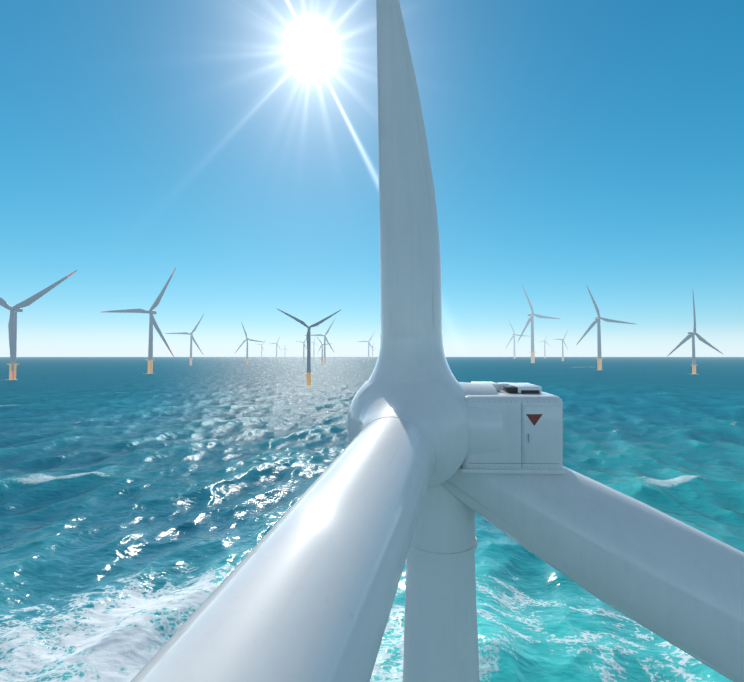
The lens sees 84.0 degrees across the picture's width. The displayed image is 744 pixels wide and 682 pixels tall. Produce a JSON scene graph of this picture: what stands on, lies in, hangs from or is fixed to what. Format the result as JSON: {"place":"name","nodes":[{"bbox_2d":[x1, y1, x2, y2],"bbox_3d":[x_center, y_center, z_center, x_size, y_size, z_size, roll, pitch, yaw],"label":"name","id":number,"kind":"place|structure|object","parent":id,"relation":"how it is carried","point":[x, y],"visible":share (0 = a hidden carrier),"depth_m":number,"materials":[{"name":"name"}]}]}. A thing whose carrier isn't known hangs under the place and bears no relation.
{"place":"outdoors","nodes":[
{"label":"outdoors","id":0,"kind":"place"},
{"bbox_2d":[0,357,743,681],"bbox_3d":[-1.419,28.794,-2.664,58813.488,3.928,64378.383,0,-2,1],"label":"sea","id":1,"kind":"structure","parent":0,"point":[142,513],"depth_m":91.55,"materials":[{"name":"liquid"}]},
{"bbox_2d":[0,270,76,379],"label":"wind turbine","id":2,"kind":"object","parent":1,"relation":"on","point":[12,328],"visible":0.94,"depth_m":512.03,"materials":[{"name":"white metal"}]},
{"bbox_2d":[102,268,175,373],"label":"wind turbine","id":3,"kind":"object","parent":1,"relation":"on","point":[152,321],"visible":1,"depth_m":697.61,"materials":[{"name":"white metal"}]},
{"bbox_2d":[165,314,203,364],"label":"wind turbine","id":4,"kind":"object","parent":1,"relation":"on","point":[192,338],"visible":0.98,"depth_m":1345.00,"materials":[{"name":"white metal"}]},
{"bbox_2d":[235,322,261,364],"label":"wind turbine","id":5,"kind":"object","parent":1,"relation":"on","point":[247,345],"visible":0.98,"depth_m":1444.60,"materials":[{"name":"white metal"}]},
{"bbox_2d":[270,337,281,359],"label":"wind turbine","id":6,"kind":"object","parent":1,"relation":"on","point":[276,348],"visible":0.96,"depth_m":3411.26,"materials":[{"name":"white metal"}]},
{"bbox_2d":[302,340,305,361],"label":"wind turbine","id":7,"kind":"object","parent":1,"relation":"in","point":[303,350],"visible":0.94,"depth_m":2081.46,"materials":[{"name":"white metal"}]},
{"bbox_2d":[276,308,339,385],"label":"wind turbine","id":8,"kind":"object","parent":1,"relation":"in","point":[308,338],"visible":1,"depth_m":405.43,"materials":[{"name":"white metal"}]},
{"bbox_2d":[304,319,334,363],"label":"wind turbine","id":9,"kind":"object","parent":1,"relation":"on","point":[325,340],"visible":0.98,"depth_m":1627.15,"materials":[{"name":"white metal"}]},
{"bbox_2d":[317,337,331,364],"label":"wind turbine","id":10,"kind":"object","parent":1,"relation":"on","point":[322,351],"visible":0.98,"depth_m":1439.47,"materials":[{"name":"white metal"}]},
{"bbox_2d":[357,333,373,359],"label":"wind turbine","id":11,"kind":"object","parent":1,"relation":"on","point":[368,345],"visible":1,"depth_m":3113.29,"materials":[{"name":"white metal"}]},
{"bbox_2d":[403,484,479,681],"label":"tower","id":12,"kind":"structure","parent":1,"relation":"in","point":[440,634],"depth_m":16.86,"materials":[{"name":"white metal"}]},
{"bbox_2d":[130,0,743,681],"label":"rotor hub blades","id":13,"kind":"object","parent":12,"relation":"on","point":[306,590],"visible":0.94,"depth_m":13.40,"materials":[{"name":"white metal"}]},
{"bbox_2d":[459,382,566,473],"bbox_3d":[4.692,3.352,17.010,5.094,3.500,3.997,0,-2,1],"label":"nacelle","id":14,"kind":"object","parent":12,"relation":"on","point":[514,433],"visible":0.67,"depth_m":15.33,"materials":[{"name":"metal"}]},
{"bbox_2d":[471,381,541,393],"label":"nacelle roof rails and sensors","id":15,"kind":"object","parent":14,"relation":"attached to","point":[524,388],"visible":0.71,"depth_m":16.50,"materials":[{"name":"metal"}]},
{"bbox_2d":[505,320,525,358],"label":"wind turbine","id":16,"kind":"object","parent":1,"relation":"on","point":[514,334],"visible":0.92,"depth_m":5298.30,"materials":[{"name":"white metal"}]},
{"bbox_2d":[517,283,559,362],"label":"wind turbine","id":17,"kind":"object","parent":1,"relation":"on","point":[531,319],"visible":1,"depth_m":1850.90,"materials":[{"name":"white metal"}]},
{"bbox_2d":[538,335,550,357],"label":"wind turbine","id":18,"kind":"object","parent":1,"relation":"on","point":[544,347],"visible":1,"depth_m":7129.05,"materials":[{"name":"white metal"}]},
{"bbox_2d":[553,330,567,360],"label":"wind turbine","id":19,"kind":"object","parent":1,"relation":"on","point":[562,346],"visible":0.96,"depth_m":2644.63,"materials":[{"name":"white metal"}]},
{"bbox_2d":[577,285,634,369],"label":"wind turbine","id":20,"kind":"object","parent":1,"relation":"on","point":[599,359],"visible":1,"depth_m":879.12,"materials":[{"name":"white metal"}]},
{"bbox_2d":[667,288,722,373],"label":"wind turbine","id":21,"kind":"object","parent":1,"relation":"on","point":[688,337],"visible":0.96,"depth_m":680.67,"materials":[{"name":"white metal"}]},
{"bbox_2d":[0,0,743,356],"label":"sky","id":22,"kind":"structure","parent":0,"point":[231,146],"materials":[{"name":"blue"}]}
]}

